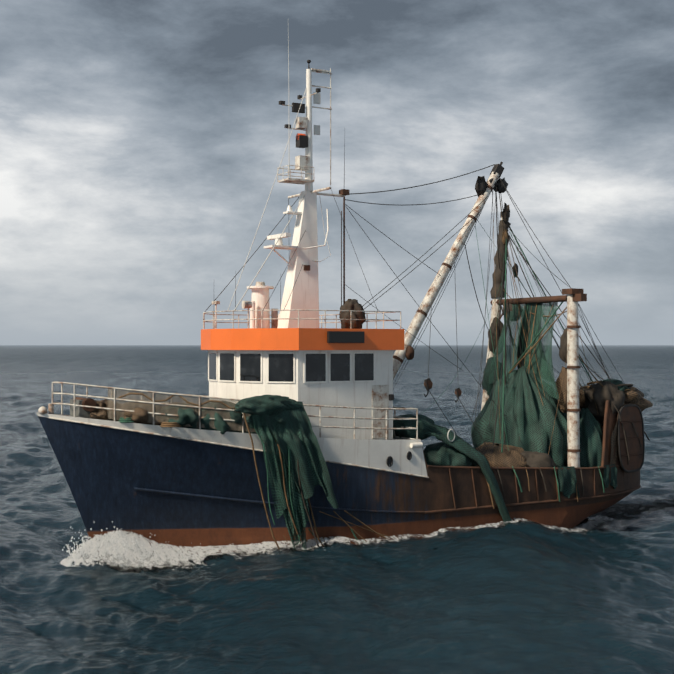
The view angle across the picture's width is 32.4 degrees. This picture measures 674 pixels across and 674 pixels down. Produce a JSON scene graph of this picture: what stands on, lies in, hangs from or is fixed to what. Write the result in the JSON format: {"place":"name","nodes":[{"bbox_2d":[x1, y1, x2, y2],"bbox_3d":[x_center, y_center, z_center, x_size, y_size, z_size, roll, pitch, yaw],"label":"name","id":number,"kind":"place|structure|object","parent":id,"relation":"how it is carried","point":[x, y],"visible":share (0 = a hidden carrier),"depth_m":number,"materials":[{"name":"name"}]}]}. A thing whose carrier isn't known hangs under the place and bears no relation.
{"place":"outdoors","nodes":[
{"label":"outdoors","id":0,"kind":"place"},
{"bbox_2d":[244,414,285,434],"bbox_3d":[-2.161,2.795,39.364,2.221,1.050,1.454,0,0,-31],"label":"net bundle","id":1,"kind":"object","parent":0,"point":[280,419],"visible":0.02,"depth_m":38.79,"materials":[{"name":"green fabric"}]},
{"bbox_2d":[234,395,301,415],"bbox_3d":[-2.311,2.284,38.810,2.516,0.720,0.985,0,0,-31],"label":"net bundle","id":2,"kind":"object","parent":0,"point":[264,405],"visible":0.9,"depth_m":38.47,"materials":[{"name":"green fabric"}]},
{"bbox_2d":[0,345,673,673],"bbox_3d":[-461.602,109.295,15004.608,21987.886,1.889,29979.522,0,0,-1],"label":"sea","id":3,"kind":"structure","parent":0,"point":[526,597],"depth_m":34.82,"materials":[{"name":"blue liquid"}]},
{"bbox_2d":[62,521,363,565],"bbox_3d":[-4.203,6.861,39.092,10.238,1.377,2.057,0,0,-1],"label":"spray","id":4,"kind":"object","parent":3,"relation":"on","point":[106,538],"visible":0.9,"depth_m":38.90,"materials":[{"name":"white liquid"}]},
{"bbox_2d":[60,516,615,572],"bbox_3d":[2.490,7.201,42.521,24.375,1.333,4.622,0,0,-29],"label":"foam ribbon","id":5,"kind":"object","parent":3,"relation":"on","point":[91,549],"visible":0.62,"depth_m":39.21,"materials":[{"name":"white liquid"}]},
{"bbox_2d":[37,413,639,554],"bbox_3d":[1.021,5.836,44.826,25.500,6.600,7.500,0,0,-31],"label":"hull","id":6,"kind":"object","parent":3,"relation":"in","point":[106,470],"visible":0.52,"depth_m":39.85,"materials":[{"name":"paint"}]},
{"bbox_2d":[90,399,120,420],"bbox_3d":[-7.888,2.525,39.128,1.541,0.859,1.789,0,0,-31],"label":"clutter","id":7,"kind":"object","parent":6,"relation":"on","point":[97,413],"visible":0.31,"depth_m":38.66,"materials":[{"name":"brown fabric"}]},
{"bbox_2d":[109,402,162,424],"bbox_3d":[-6.744,2.665,39.140,2.132,0.955,2.999,0,0,-31],"label":"clutter","id":8,"kind":"object","parent":6,"relation":"on","point":[138,415],"visible":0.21,"depth_m":38.28,"materials":[{"name":"brown fabric"}]},
{"bbox_2d":[108,389,254,431],"bbox_3d":[-4.998,2.454,38.525,5.146,1.517,0.217,0,0,-8],"label":"fishing net","id":9,"kind":"object","parent":6,"relation":"on","point":[224,416],"visible":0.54,"depth_m":38.36,"materials":[{"name":"fabric"}]},
{"bbox_2d":[156,403,208,429],"bbox_3d":[-5.258,2.763,39.127,1.954,1.058,2.583,0,0,-31],"label":"clutter","id":10,"kind":"object","parent":6,"relation":"on","point":[188,415],"visible":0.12,"depth_m":38.35,"materials":[{"name":"fabric"}]},
{"bbox_2d":[201,401,242,433],"bbox_3d":[-3.966,2.777,39.135,2.109,1.258,1.728,0,0,-31],"label":"clutter","id":11,"kind":"object","parent":6,"relation":"on","point":[219,423],"visible":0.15,"depth_m":38.61,"materials":[{"name":"green fabric"}]},
{"bbox_2d":[52,309,417,439],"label":"rails","id":12,"kind":"object","parent":6,"relation":"on","point":[394,408],"visible":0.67,"depth_m":39.89,"materials":[{"name":"white metal"}]},
{"bbox_2d":[237,413,262,433],"bbox_3d":[-2.964,2.822,39.472,1.872,1.323,1.220,0,0,-31],"label":"clutter","id":13,"kind":"object","parent":6,"relation":"on","point":[251,426],"visible":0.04,"depth_m":38.93,"materials":[{"name":"green fabric"}]},
{"bbox_2d":[251,415,306,550],"bbox_3d":[-1.901,4.975,39.066,2.278,5.776,0.604,0,0,-31],"label":"net","id":14,"kind":"object","parent":6,"relation":"on","point":[292,537],"visible":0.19,"depth_m":39.36,"materials":[{"name":"green fabric"}]},
{"bbox_2d":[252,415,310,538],"bbox_3d":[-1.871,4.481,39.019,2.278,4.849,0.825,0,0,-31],"label":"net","id":15,"kind":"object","parent":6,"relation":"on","point":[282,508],"visible":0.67,"depth_m":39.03,"materials":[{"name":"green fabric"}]},
{"bbox_2d":[264,401,338,508],"bbox_3d":[-1.301,3.946,39.061,2.970,3.818,0.550,0,0,-19],"label":"net","id":16,"kind":"object","parent":6,"relation":"attached to","point":[313,471],"visible":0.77,"depth_m":39.14,"materials":[{"name":"green fabric"}]},
{"bbox_2d":[201,328,403,439],"bbox_3d":[-1.911,1.699,43.032,6.003,3.950,7.130,0,0,-31],"label":"wheelhouse","id":17,"kind":"object","parent":6,"relation":"on","point":[334,367],"visible":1,"depth_m":40.52,"materials":[{"name":"white paint"}]},
{"bbox_2d":[212,277,280,328],"bbox_3d":[-3.107,-1.325,43.266,3.088,2.100,5.823,0,0,7],"label":"roof gear","id":18,"kind":"object","parent":17,"relation":"on","point":[260,296],"visible":0.83,"depth_m":43.39,"materials":[{"name":"white paint"}]},
{"bbox_2d":[264,37,348,327],"bbox_3d":[-1.161,-5.998,43.562,2.911,11.450,2.714,0,0,11],"label":"mast","id":19,"kind":"object","parent":17,"relation":"on","point":[304,295],"visible":0.98,"depth_m":43.35,"materials":[{"name":"white metal"}]},
{"bbox_2d":[339,299,365,328],"bbox_3d":[0.599,-0.811,43.674,1.006,1.262,0.998,0,0,-31],"label":"roof clump","id":20,"kind":"object","parent":17,"relation":"on","point":[351,304],"visible":0.71,"depth_m":43.42,"materials":[{"name":"fabric"}]},
{"bbox_2d":[38,262,649,548],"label":"ropes","id":21,"kind":"object","parent":6,"relation":"on","point":[82,412],"visible":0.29,"depth_m":39.97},
{"bbox_2d":[49,417,640,513],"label":"hull trim","id":22,"kind":"structure","parent":6,"relation":"attached to","point":[389,461],"depth_m":41.78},
{"bbox_2d":[393,414,436,439],"bbox_3d":[2.776,3.379,43.205,1.717,1.008,1.972,0,0,-31],"label":"net heap","id":23,"kind":"object","parent":6,"relation":"on","point":[425,423],"visible":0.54,"depth_m":42.58,"materials":[{"name":"green fabric"}]},
{"bbox_2d":[424,442,477,466],"bbox_3d":[4.266,4.638,43.558,2.424,1.450,2.047,0,0,-31],"label":"net heap","id":24,"kind":"object","parent":6,"relation":"on","point":[441,454],"visible":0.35,"depth_m":42.85,"materials":[{"name":"green fabric"}]},
{"bbox_2d":[425,424,512,524],"bbox_3d":[4.859,5.395,43.129,3.986,4.604,0.863,0,0,-6],"label":"net strip","id":25,"kind":"object","parent":6,"relation":"on","point":[460,444],"visible":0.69,"depth_m":42.95,"materials":[{"name":"green fabric"}]},
{"bbox_2d":[393,162,586,466],"bbox_3d":[5.057,-0.357,46.568,9.874,13.885,6.387,0,0,-31],"label":"boom and gantry","id":26,"kind":"object","parent":6,"relation":"on","point":[572,297],"visible":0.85,"depth_m":46.33,"materials":[{"name":"white metal"}]},
{"bbox_2d":[206,88,627,453],"bbox_3d":[3.533,-2.205,46.318,18.511,14.308,6.719,0,0,-31],"label":"rigging","id":27,"kind":"object","parent":26,"relation":"attached to","point":[504,360],"visible":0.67,"depth_m":47.30,"materials":[{"name":"black fabric"}]},
{"bbox_2d":[482,357,502,394],"bbox_3d":[6.777,1.784,50.310,1.068,1.836,1.102,0,0,28],"label":"net bundle","id":28,"kind":"object","parent":26,"relation":"on","point":[486,378],"visible":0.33,"depth_m":49.99,"materials":[{"name":"green fabric"}]},
{"bbox_2d":[488,317,503,354],"bbox_3d":[6.956,-0.046,50.574,0.807,1.646,0.828,0,0,-31],"label":"net bundle","id":29,"kind":"object","parent":26,"relation":"on","point":[492,327],"visible":0.65,"depth_m":50.38,"materials":[{"name":"fabric"}]},
{"bbox_2d":[489,304,526,383],"bbox_3d":[7.392,0.341,49.229,1.138,3.550,3.059,0,0,-19],"label":"fishing net","id":30,"kind":"object","parent":26,"relation":"attached to","point":[510,316],"visible":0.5,"depth_m":49.27,"materials":[{"name":"green fabric"}]},
{"bbox_2d":[502,302,523,320],"bbox_3d":[7.625,-1.138,50.172,0.729,0.934,1.200,0,0,-31],"label":"clump","id":31,"kind":"object","parent":26,"relation":"attached to","point":[508,304],"visible":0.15,"depth_m":49.89,"materials":[{"name":"fabric"}]},
{"bbox_2d":[517,303,553,381],"bbox_3d":[8.181,0.237,48.719,0.461,3.350,3.059,0,0,-19],"label":"fishing net","id":32,"kind":"object","parent":26,"relation":"attached to","point":[527,327],"visible":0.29,"depth_m":48.92,"materials":[{"name":"green fabric"}]},
{"bbox_2d":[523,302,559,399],"bbox_3d":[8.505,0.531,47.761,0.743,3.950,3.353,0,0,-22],"label":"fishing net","id":33,"kind":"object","parent":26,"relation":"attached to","point":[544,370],"visible":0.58,"depth_m":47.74,"materials":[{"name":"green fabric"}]},
{"bbox_2d":[555,366,566,412],"bbox_3d":[9.182,2.124,46.753,0.784,1.914,0.978,0,0,-31],"label":"net bundle","id":34,"kind":"object","parent":26,"relation":"attached to","point":[562,394],"visible":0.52,"depth_m":46.52,"materials":[{"name":"brown fabric"}]},
{"bbox_2d":[559,328,566,362],"bbox_3d":[9.231,0.345,46.619,0.578,1.424,0.644,0,0,-31],"label":"net bundle","id":35,"kind":"object","parent":26,"relation":"on","point":[563,348],"visible":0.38,"depth_m":46.47,"materials":[{"name":"fabric"}]},
{"bbox_2d":[475,442,527,466],"bbox_3d":[6.201,5.233,45.846,3.069,2.106,3.077,0,0,-2],"label":"net heap","id":36,"kind":"object","parent":6,"relation":"on","point":[513,456],"visible":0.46,"depth_m":44.82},
{"bbox_2d":[471,366,566,466],"bbox_3d":[7.631,3.817,48.015,3.847,5.281,5.177,0,0,-31],"label":"net heap","id":37,"kind":"object","parent":6,"relation":"on","point":[530,420],"visible":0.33,"depth_m":46.59,"materials":[{"name":"green fabric"}]},
{"bbox_2d":[521,451,556,466],"bbox_3d":[7.615,5.145,45.539,2.061,1.325,1.753,0,0,-31],"label":"pile","id":38,"kind":"object","parent":6,"relation":"on","point":[536,459],"visible":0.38,"depth_m":45.02,"materials":[{"name":"fabric"}]},
{"bbox_2d":[557,466,579,497],"bbox_3d":[9.056,5.675,45.117,1.109,1.260,0.289,0,0,-31],"label":"fishing net","id":39,"kind":"object","parent":6,"relation":"attached to","point":[567,480],"visible":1,"depth_m":45.09,"materials":[{"name":"green fabric"}]},
{"bbox_2d":[566,408,602,466],"bbox_3d":[10.075,4.556,47.101,1.683,3.379,1.644,0,0,18],"label":"net heap","id":40,"kind":"object","parent":6,"relation":"on","point":[591,438],"visible":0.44,"depth_m":46.49,"materials":[{"name":"green fabric"}]},
{"bbox_2d":[603,464,617,488],"bbox_3d":[10.990,5.622,46.545,1.038,1.008,0.280,0,0,-38],"label":"fishing net","id":41,"kind":"object","parent":6,"relation":"attached to","point":[606,480],"visible":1,"depth_m":46.51,"materials":[{"name":"green fabric"}]},
{"bbox_2d":[609,403,632,465],"bbox_3d":[11.693,4.123,47.372,0.181,2.800,2.378,0,-1,40],"label":"stern drape","id":42,"kind":"object","parent":6,"relation":"attached to","point":[613,439],"visible":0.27,"depth_m":46.76,"materials":[{"name":"brown fabric"}]},
{"bbox_2d":[601,396,644,472],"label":"door","id":43,"kind":"structure","parent":6,"relation":"attached to","point":[630,414],"depth_m":47.24,"materials":[{"name":"brown metal"}]},
{"bbox_2d":[584,381,624,420],"bbox_3d":[11.000,2.660,47.678,1.949,1.692,1.566,0,0,-31],"label":"net","id":44,"kind":"object","parent":43,"relation":"attached to","point":[599,395],"visible":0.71,"depth_m":47.13,"materials":[{"name":"brown fabric"}]},
{"bbox_2d":[579,387,652,412],"bbox_3d":[11.395,2.727,48.941,3.605,1.446,3.451,0,0,-31],"label":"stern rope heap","id":45,"kind":"object","parent":43,"relation":"on","point":[637,398],"visible":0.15,"depth_m":48.20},
{"bbox_2d":[602,379,629,391],"bbox_3d":[11.422,2.209,48.242,1.677,0.916,1.482,0,0,-31],"label":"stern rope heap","id":46,"kind":"object","parent":45,"relation":"on","point":[617,382],"visible":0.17,"depth_m":47.90,"materials":[{"name":"green fabric"}]},
{"bbox_2d":[0,0,673,344],"label":"sky","id":47,"kind":"structure","parent":0,"point":[143,143],"materials":[{"name":"grey"}]}
]}

